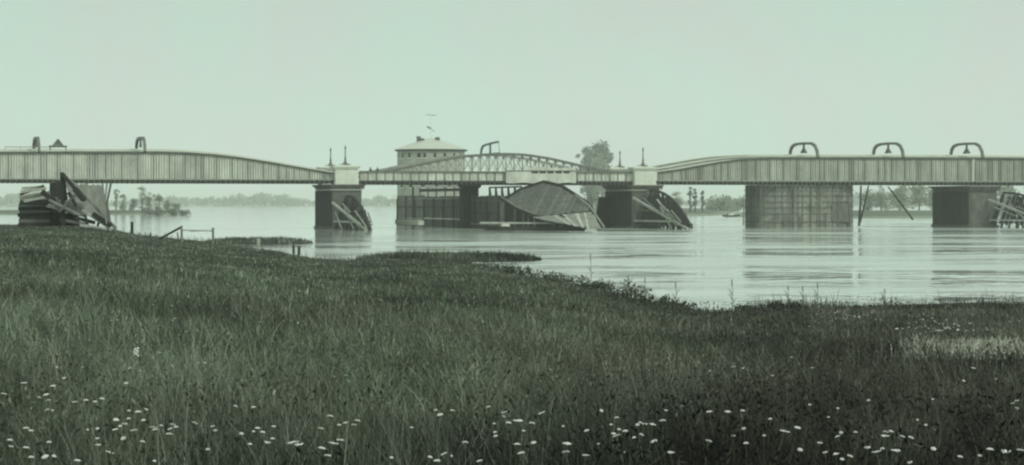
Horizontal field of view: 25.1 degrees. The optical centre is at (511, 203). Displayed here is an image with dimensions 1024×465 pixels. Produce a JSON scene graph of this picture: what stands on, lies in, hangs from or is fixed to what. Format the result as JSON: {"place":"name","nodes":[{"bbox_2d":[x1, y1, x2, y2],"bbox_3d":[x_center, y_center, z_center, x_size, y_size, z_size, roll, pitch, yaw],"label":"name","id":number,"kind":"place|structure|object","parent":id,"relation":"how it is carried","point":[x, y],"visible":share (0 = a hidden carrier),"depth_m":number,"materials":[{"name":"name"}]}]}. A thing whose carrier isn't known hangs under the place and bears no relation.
{"place":"outdoors","nodes":[
{"label":"outdoors","id":0,"kind":"place"},
{"bbox_2d":[0,206,1023,310],"bbox_3d":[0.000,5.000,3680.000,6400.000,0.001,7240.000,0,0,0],"label":"river","id":1,"kind":"structure","parent":0,"point":[705,259],"depth_m":248.65,"materials":[{"name":"grey liquid"}]},
{"bbox_2d":[165,208,177,214],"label":"shrub","id":2,"kind":"object","parent":1,"relation":"on","point":[172,211],"visible":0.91,"depth_m":953.27,"materials":[{"name":"green plant"}]},
{"bbox_2d":[179,209,190,214],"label":"shrub","id":3,"kind":"object","parent":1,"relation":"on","point":[185,213],"visible":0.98,"depth_m":959.71,"materials":[{"name":"green plant"}]},
{"bbox_2d":[312,165,365,228],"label":"bridge pier","id":4,"kind":"structure","parent":1,"relation":"in","point":[342,186],"depth_m":446.10,"materials":[{"name":"concrete"}]},
{"bbox_2d":[0,136,333,183],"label":"bridge span","id":5,"kind":"object","parent":4,"relation":"on","point":[136,165],"visible":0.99,"depth_m":438.18,"materials":[{"name":"paint"}]},
{"bbox_2d":[325,147,334,165],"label":"lamp post","id":6,"kind":"object","parent":4,"relation":"on","point":[330,164],"visible":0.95,"depth_m":461.72,"materials":[{"name":"metal"}]},
{"bbox_2d":[339,145,350,164],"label":"lamp post","id":7,"kind":"object","parent":4,"relation":"on","point":[345,163],"visible":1,"depth_m":447.37,"materials":[{"name":"metal"}]},
{"bbox_2d":[331,195,372,229],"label":"icebreaker","id":8,"kind":"object","parent":1,"relation":"on","point":[354,212],"visible":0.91,"depth_m":434.89,"materials":[{"name":"grey wood"}]},
{"bbox_2d":[395,217,423,224],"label":"timber float","id":9,"kind":"object","parent":1,"relation":"on","point":[410,222],"visible":1,"depth_m":445.60,"materials":[{"name":"wood"}]},
{"bbox_2d":[395,114,466,196],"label":"building","id":10,"kind":"structure","parent":1,"relation":"on","point":[420,149],"depth_m":553.30,"materials":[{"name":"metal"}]},
{"bbox_2d":[396,186,521,228],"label":"guide jetty","id":11,"kind":"object","parent":1,"relation":"in","point":[437,211],"visible":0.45,"depth_m":478.81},
{"bbox_2d":[457,185,480,227],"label":"pivot pier","id":12,"kind":"structure","parent":1,"relation":"in","point":[466,192],"depth_m":460.27,"materials":[{"name":"concrete"}]},
{"bbox_2d":[358,141,632,184],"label":"swing span","id":13,"kind":"object","parent":12,"relation":"on","point":[401,175],"visible":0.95,"depth_m":456.33,"materials":[{"name":"paint"}]},
{"bbox_2d":[480,180,604,230],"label":"icebreaker","id":14,"kind":"object","parent":1,"relation":"on","point":[543,205],"visible":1,"depth_m":398.54,"materials":[{"name":"grey wood"}]},
{"bbox_2d":[596,166,663,227],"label":"bridge pier","id":15,"kind":"structure","parent":1,"relation":"in","point":[617,205],"depth_m":464.06,"materials":[{"name":"stone"}]},
{"bbox_2d":[615,151,624,166],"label":"lamp post","id":16,"kind":"object","parent":15,"relation":"on","point":[619,165],"visible":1,"depth_m":478.06,"materials":[{"name":"metal"}]},
{"bbox_2d":[638,148,647,165],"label":"lamp post","id":17,"kind":"object","parent":15,"relation":"on","point":[642,163],"visible":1,"depth_m":463.73,"materials":[{"name":"metal"}]},
{"bbox_2d":[652,142,973,184],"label":"bridge span","id":18,"kind":"object","parent":15,"relation":"on","point":[872,169],"visible":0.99,"depth_m":475.63,"materials":[{"name":"paint"}]},
{"bbox_2d":[632,189,692,229],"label":"icebreaker","id":19,"kind":"object","parent":1,"relation":"in","point":[667,212],"visible":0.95,"depth_m":450.87,"materials":[{"name":"grey wood"}]},
{"bbox_2d":[722,213,739,216],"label":"rowing boat","id":20,"kind":"object","parent":1,"relation":"on","point":[726,215],"visible":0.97,"depth_m":839.42,"materials":[{"name":"grey wood"}]},
{"bbox_2d":[743,196,744,225],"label":"mooring pole","id":21,"kind":"object","parent":1,"relation":"on","point":[743,211],"visible":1,"depth_m":469.88,"materials":[{"name":"grey wood"}]},
{"bbox_2d":[744,185,853,227],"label":"bridge pier","id":22,"kind":"structure","parent":1,"relation":"in","point":[786,206],"depth_m":474.41,"materials":[{"name":"grey concrete"}]},
{"bbox_2d":[858,186,861,225],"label":"mooring pole","id":23,"kind":"object","parent":1,"relation":"on","point":[859,215],"visible":1,"depth_m":467.83,"materials":[{"name":"wood"}]},
{"bbox_2d":[860,186,868,222],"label":"mooring pole","id":24,"kind":"object","parent":1,"relation":"on","point":[864,203],"visible":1,"depth_m":468.86,"materials":[{"name":"wood"}]},
{"bbox_2d":[888,186,912,219],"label":"mooring pole","id":25,"kind":"object","parent":1,"relation":"on","point":[907,212],"visible":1,"depth_m":519.85,"materials":[{"name":"wood"}]},
{"bbox_2d":[929,186,1001,226],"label":"bridge pier","id":26,"kind":"structure","parent":1,"relation":"in","point":[962,206],"depth_m":483.27,"materials":[{"name":"grey concrete"}]},
{"bbox_2d":[942,142,1023,185],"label":"bridge span","id":27,"kind":"object","parent":26,"relation":"on","point":[998,170],"visible":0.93,"depth_m":485.39,"materials":[{"name":"paint"}]},
{"bbox_2d":[988,192,1023,227],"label":"icebreaker","id":28,"kind":"object","parent":1,"relation":"on","point":[1016,201],"visible":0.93,"depth_m":477.21,"materials":[{"name":"grey wood"}]},
{"bbox_2d":[0,205,1023,464],"bbox_3d":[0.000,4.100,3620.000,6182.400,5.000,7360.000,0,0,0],"label":"ground","id":29,"kind":"structure","parent":0,"point":[742,215],"depth_m":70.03,"materials":[{"name":"green plant"}]},
{"bbox_2d":[22,382,29,432],"bbox_3d":[-3.284,1.421,15.570,0.044,0.425,0.046,-4,2,16],"label":"white flower","id":30,"kind":"object","parent":29,"relation":"on","point":[26,399],"visible":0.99,"depth_m":15.56,"materials":[{"name":"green plant"}]},
{"bbox_2d":[17,172,116,230],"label":"timber wreck","id":31,"kind":"object","parent":29,"relation":"on","point":[51,206],"visible":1,"depth_m":239.77,"materials":[{"name":"grey wood"}]},
{"bbox_2d":[72,401,82,453],"bbox_3d":[-2.606,1.404,13.884,0.039,0.425,0.037,-12,-6,24],"label":"white flower","id":32,"kind":"object","parent":29,"relation":"on","point":[74,402],"visible":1,"depth_m":13.89,"materials":[{"name":"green plant"}]},
{"bbox_2d":[83,399,87,446],"bbox_3d":[-2.593,1.407,14.003,0.032,0.427,0.034,-2,-3,17],"label":"white flower","id":33,"kind":"object","parent":29,"relation":"on","point":[85,422],"visible":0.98,"depth_m":14.00,"materials":[{"name":"green plant"}]},
{"bbox_2d":[113,189,119,209],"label":"broadleaf tree","id":34,"kind":"object","parent":29,"relation":"on","point":[116,199],"visible":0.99,"depth_m":1133.79,"materials":[{"name":"green plant"}]},
{"bbox_2d":[119,194,127,210],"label":"broadleaf tree","id":35,"kind":"object","parent":29,"relation":"on","point":[122,207],"visible":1,"depth_m":1049.77,"materials":[{"name":"green plant"}]},
{"bbox_2d":[130,222,133,233],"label":"wooden post","id":36,"kind":"object","parent":29,"relation":"on","point":[132,227],"visible":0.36,"depth_m":289.84,"materials":[{"name":"wood"}]},
{"bbox_2d":[128,198,137,210],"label":"broadleaf tree","id":37,"kind":"object","parent":29,"relation":"on","point":[133,201],"visible":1,"depth_m":1061.92,"materials":[{"name":"green plant"}]},
{"bbox_2d":[130,429,136,462],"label":"white flower","id":38,"kind":"object","parent":29,"relation":"on","point":[133,430],"visible":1,"depth_m":12.15,"materials":[{"name":"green plant"}]},
{"bbox_2d":[133,347,138,356],"bbox_3d":[-2.942,1.397,18.000,0.049,0.539,0.049,0,0,0],"label":"white blossom","id":39,"kind":"object","parent":29,"relation":"on","point":[136,350],"visible":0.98,"depth_m":17.99,"materials":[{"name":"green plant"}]},
{"bbox_2d":[138,186,145,210],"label":"broadleaf tree","id":40,"kind":"object","parent":29,"relation":"on","point":[142,200],"visible":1,"depth_m":1073.67,"materials":[{"name":"green plant"}]},
{"bbox_2d":[138,207,153,214],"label":"shrub","id":41,"kind":"object","parent":29,"relation":"on","point":[146,210],"visible":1,"depth_m":944.36,"materials":[{"name":"green plant"}]},
{"bbox_2d":[144,192,152,209],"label":"broadleaf tree","id":42,"kind":"object","parent":29,"relation":"on","point":[148,202],"visible":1,"depth_m":1085.11,"materials":[{"name":"green plant"}]},
{"bbox_2d":[145,426,156,464],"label":"white flower","id":43,"kind":"object","parent":29,"relation":"on","point":[150,438],"visible":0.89,"depth_m":12.31,"materials":[{"name":"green plant"}]},
{"bbox_2d":[153,194,163,208],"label":"broadleaf tree","id":44,"kind":"object","parent":29,"relation":"on","point":[159,198],"visible":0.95,"depth_m":1097.56,"materials":[{"name":"green plant"}]},
{"bbox_2d":[153,207,167,214],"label":"shrub","id":45,"kind":"object","parent":29,"relation":"on","point":[158,211],"visible":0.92,"depth_m":948.70,"materials":[{"name":"green plant"}]},
{"bbox_2d":[163,199,172,209],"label":"broadleaf tree","id":46,"kind":"object","parent":29,"relation":"on","point":[166,204],"visible":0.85,"depth_m":1108.98,"materials":[{"name":"green plant"}]},
{"bbox_2d":[162,423,175,462],"bbox_3d":[-1.888,1.391,12.399,0.034,0.425,0.036,22,-19,-21],"label":"white flower","id":47,"kind":"object","parent":29,"relation":"on","point":[171,425],"visible":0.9,"depth_m":12.45,"materials":[{"name":"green plant"}]},
{"bbox_2d":[172,203,181,211],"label":"broadleaf tree","id":48,"kind":"object","parent":29,"relation":"on","point":[175,205],"visible":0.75,"depth_m":1121.08,"materials":[{"name":"green plant"}]},
{"bbox_2d":[158,226,213,244],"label":"broken gate","id":49,"kind":"structure","parent":29,"relation":"on","point":[173,231],"depth_m":225.28,"materials":[{"name":"wood"}]},
{"bbox_2d":[174,421,197,464],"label":"white flower","id":50,"kind":"object","parent":29,"relation":"on","point":[189,433],"visible":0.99,"depth_m":12.57,"materials":[{"name":"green plant"}]},
{"bbox_2d":[257,239,259,249],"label":"wooden post","id":51,"kind":"object","parent":29,"relation":"on","point":[258,243],"visible":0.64,"depth_m":221.86,"materials":[{"name":"grey wood"}]},
{"bbox_2d":[327,442,337,463],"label":"white flower","id":52,"kind":"object","parent":29,"relation":"on","point":[332,447],"visible":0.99,"depth_m":11.49,"materials":[{"name":"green plant"}]},
{"bbox_2d":[206,236,540,261],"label":"spit grass","id":53,"kind":"structure","parent":29,"relation":"on","point":[466,254],"depth_m":202.24,"materials":[{"name":"green plant"}]},
{"bbox_2d":[389,250,409,258],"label":"weed clump","id":54,"kind":"object","parent":29,"relation":"on","point":[399,254],"visible":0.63,"depth_m":193.44,"materials":[{"name":"green plant"}]},
{"bbox_2d":[405,251,431,258],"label":"weed clump","id":55,"kind":"object","parent":29,"relation":"on","point":[412,255],"visible":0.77,"depth_m":191.02,"materials":[{"name":"green plant"}]},
{"bbox_2d":[480,260,518,271],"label":"weed clump","id":56,"kind":"object","parent":29,"relation":"on","point":[495,266],"visible":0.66,"depth_m":154.65,"materials":[{"name":"green plant"}]},
{"bbox_2d":[501,411,512,458],"bbox_3d":[-0.004,1.392,13.139,0.036,0.425,0.037,-25,-22,33],"label":"white flower","id":57,"kind":"object","parent":29,"relation":"on","point":[506,427],"visible":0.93,"depth_m":13.19,"materials":[{"name":"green plant"}]},
{"bbox_2d":[0,191,1019,205],"bbox_3d":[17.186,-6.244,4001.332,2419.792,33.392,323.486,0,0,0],"label":"wood","id":58,"kind":"object","parent":29,"relation":"on","point":[261,199],"visible":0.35,"depth_m":3931.57,"materials":[{"name":"green plant"}]},
{"bbox_2d":[0,224,1023,358],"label":"bank grass","id":59,"kind":"structure","parent":29,"relation":"on","point":[391,295],"depth_m":69.60,"materials":[{"name":"green plant"}]},
{"bbox_2d":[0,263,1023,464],"bbox_3d":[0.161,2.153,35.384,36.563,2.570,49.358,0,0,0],"label":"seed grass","id":60,"kind":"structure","parent":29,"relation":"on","point":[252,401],"depth_m":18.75,"materials":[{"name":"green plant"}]},
{"bbox_2d":[503,265,530,273],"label":"weed clump","id":61,"kind":"object","parent":29,"relation":"on","point":[513,269],"visible":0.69,"depth_m":149.75,"materials":[{"name":"green plant"}]},
{"bbox_2d":[517,419,522,456],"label":"white flower","id":62,"kind":"object","parent":29,"relation":"on","point":[519,420],"visible":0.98,"depth_m":12.70,"materials":[{"name":"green plant"}]},
{"bbox_2d":[516,269,561,278],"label":"weed clump","id":63,"kind":"object","parent":29,"relation":"on","point":[535,274],"visible":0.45,"depth_m":140.34,"materials":[{"name":"green plant"}]},
{"bbox_2d":[538,411,552,450],"bbox_3d":[0.228,1.399,13.170,0.041,0.425,0.039,-17,-1,5],"label":"white flower","id":64,"kind":"object","parent":29,"relation":"on","point":[544,423],"visible":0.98,"depth_m":13.18,"materials":[{"name":"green plant"}]},
{"bbox_2d":[102,225,1020,311],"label":"shore reeds","id":65,"kind":"object","parent":29,"relation":"on","point":[777,305],"visible":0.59,"depth_m":102.04,"materials":[{"name":"green plant"}]},
{"bbox_2d":[543,272,586,284],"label":"weed clump","id":66,"kind":"object","parent":29,"relation":"on","point":[564,279],"visible":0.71,"depth_m":129.92,"materials":[{"name":"green plant"}]},
{"bbox_2d":[575,145,595,200],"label":"broadleaf tree","id":67,"kind":"object","parent":29,"relation":"on","point":[589,157],"visible":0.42,"depth_m":1848.86,"materials":[{"name":"green plant"}]},
{"bbox_2d":[583,186,600,210],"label":"broadleaf tree","id":68,"kind":"object","parent":29,"relation":"on","point":[590,193],"visible":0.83,"depth_m":799.20,"materials":[{"name":"green plant"}]},
{"bbox_2d":[575,278,612,290],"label":"weed clump","id":69,"kind":"object","parent":29,"relation":"on","point":[595,284],"visible":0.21,"depth_m":119.92,"materials":[{"name":"green plant"}]},
{"bbox_2d":[580,154,611,207],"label":"broadleaf tree","id":70,"kind":"object","parent":29,"relation":"on","point":[596,164],"visible":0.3,"depth_m":1832.42,"materials":[{"name":"green plant"}]},
{"bbox_2d":[592,139,613,196],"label":"broadleaf tree","id":71,"kind":"object","parent":29,"relation":"on","point":[600,149],"visible":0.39,"depth_m":1855.18,"materials":[{"name":"green plant"}]},
{"bbox_2d":[578,277,635,291],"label":"weed clump","id":72,"kind":"object","parent":29,"relation":"on","point":[598,286],"visible":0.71,"depth_m":115.38,"materials":[{"name":"green plant"}]},
{"bbox_2d":[612,434,623,464],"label":"white flower","id":73,"kind":"object","parent":29,"relation":"on","point":[617,438],"visible":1,"depth_m":11.86,"materials":[{"name":"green plant"}]},
{"bbox_2d":[604,284,653,298],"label":"weed clump","id":74,"kind":"object","parent":29,"relation":"on","point":[624,291],"visible":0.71,"depth_m":108.42,"materials":[{"name":"green plant"}]},
{"bbox_2d":[647,423,655,463],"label":"white flower","id":75,"kind":"object","parent":29,"relation":"on","point":[653,424],"visible":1,"depth_m":12.49,"materials":[{"name":"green plant"}]},
{"bbox_2d":[630,293,674,304],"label":"weed clump","id":76,"kind":"object","parent":29,"relation":"on","point":[646,298],"visible":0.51,"depth_m":105.38,"materials":[{"name":"green plant"}]},
{"bbox_2d":[653,299,696,308],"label":"weed clump","id":77,"kind":"object","parent":29,"relation":"on","point":[673,301],"visible":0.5,"depth_m":101.49,"materials":[{"name":"green plant"}]},
{"bbox_2d":[671,191,683,204],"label":"broadleaf tree","id":78,"kind":"object","parent":29,"relation":"on","point":[679,201],"visible":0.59,"depth_m":1336.73,"materials":[{"name":"green plant"}]},
{"bbox_2d":[687,187,692,211],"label":"poplar tree","id":79,"kind":"object","parent":29,"relation":"on","point":[689,193],"visible":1,"depth_m":1009.63,"materials":[{"name":"green plant"}]},
{"bbox_2d":[692,188,697,211],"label":"poplar tree","id":80,"kind":"object","parent":29,"relation":"on","point":[695,197],"visible":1,"depth_m":1015.64,"materials":[{"name":"green plant"}]},
{"bbox_2d":[700,190,704,211],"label":"poplar tree","id":81,"kind":"object","parent":29,"relation":"on","point":[702,198],"visible":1,"depth_m":1021.27,"materials":[{"name":"green plant"}]},
{"bbox_2d":[705,194,737,211],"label":"broadleaf tree","id":82,"kind":"object","parent":29,"relation":"on","point":[716,204],"visible":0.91,"depth_m":1349.60,"materials":[{"name":"green plant"}]},
{"bbox_2d":[724,410,730,453],"bbox_3d":[1.234,1.405,13.262,0.038,0.427,0.039,-2,8,-32],"label":"white flower","id":83,"kind":"object","parent":29,"relation":"on","point":[727,411],"visible":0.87,"depth_m":13.24,"materials":[{"name":"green plant"}]},
{"bbox_2d":[727,279,734,309],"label":"reed stem","id":84,"kind":"object","parent":29,"relation":"on","point":[731,294],"visible":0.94,"depth_m":100.08,"materials":[{"name":"green plant"}]},
{"bbox_2d":[729,198,744,211],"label":"broadleaf tree","id":85,"kind":"object","parent":29,"relation":"on","point":[739,203],"visible":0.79,"depth_m":1366.18,"materials":[{"name":"green plant"}]},
{"bbox_2d":[733,303,770,309],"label":"weed clump","id":86,"kind":"object","parent":29,"relation":"on","point":[746,306],"visible":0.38,"depth_m":100.68,"materials":[{"name":"green plant"}]},
{"bbox_2d":[773,430,789,464],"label":"white flower","id":87,"kind":"object","parent":29,"relation":"on","point":[784,431],"visible":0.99,"depth_m":12.10,"materials":[{"name":"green plant"}]},
{"bbox_2d":[766,300,804,308],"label":"weed clump","id":88,"kind":"object","parent":29,"relation":"on","point":[793,303],"visible":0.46,"depth_m":101.75,"materials":[{"name":"green plant"}]},
{"bbox_2d":[790,426,800,459],"bbox_3d":[1.483,1.400,12.325,0.035,0.427,0.036,12,8,-3],"label":"white flower","id":89,"kind":"object","parent":29,"relation":"on","point":[797,427],"visible":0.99,"depth_m":12.30,"materials":[{"name":"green plant"}]},
{"bbox_2d":[857,189,878,209],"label":"broadleaf tree","id":90,"kind":"object","parent":29,"relation":"on","point":[870,202],"visible":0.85,"depth_m":1249.48,"materials":[{"name":"green plant"}]},
{"bbox_2d":[871,450,880,464],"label":"white flower","id":91,"kind":"object","parent":29,"relation":"on","point":[873,452],"visible":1,"depth_m":11.10,"materials":[{"name":"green plant"}]},
{"bbox_2d":[873,185,892,209],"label":"broadleaf tree","id":92,"kind":"object","parent":29,"relation":"on","point":[879,196],"visible":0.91,"depth_m":1262.38,"materials":[{"name":"green plant"}]},
{"bbox_2d":[881,435,888,464],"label":"white flower","id":93,"kind":"object","parent":29,"relation":"on","point":[885,438],"visible":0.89,"depth_m":11.87,"materials":[{"name":"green plant"}]},
{"bbox_2d":[891,449,899,458],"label":"white flower","id":94,"kind":"object","parent":29,"relation":"on","point":[895,450],"visible":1,"depth_m":11.18,"materials":[{"name":"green plant"}]},
{"bbox_2d":[889,185,911,209],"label":"broadleaf tree","id":95,"kind":"object","parent":29,"relation":"on","point":[901,195],"visible":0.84,"depth_m":1277.59,"materials":[{"name":"green plant"}]},
{"bbox_2d":[907,185,931,209],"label":"broadleaf tree","id":96,"kind":"object","parent":29,"relation":"on","point":[917,198],"visible":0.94,"depth_m":1293.77,"materials":[{"name":"green plant"}]},
{"bbox_2d":[925,189,932,209],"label":"broadleaf tree","id":97,"kind":"object","parent":29,"relation":"on","point":[930,197],"visible":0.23,"depth_m":1313.39,"materials":[{"name":"green plant"}]},
{"bbox_2d":[874,332,1023,361],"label":"pale sedge","id":98,"kind":"object","parent":29,"relation":"on","point":[976,343],"visible":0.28,"depth_m":40.92,"materials":[{"name":"green plant"}]},
{"bbox_2d":[1001,450,1010,464],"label":"white flower","id":99,"kind":"object","parent":29,"relation":"on","point":[1005,452],"visible":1,"depth_m":11.13,"materials":[{"name":"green plant"}]},
{"bbox_2d":[997,186,1019,208],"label":"broadleaf tree","id":100,"kind":"object","parent":29,"relation":"on","point":[1005,189],"visible":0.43,"depth_m":1384.16,"materials":[{"name":"green plant"}]},
{"bbox_2d":[0,0,1023,204],"label":"sky","id":101,"kind":"structure","parent":0,"point":[284,81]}
]}

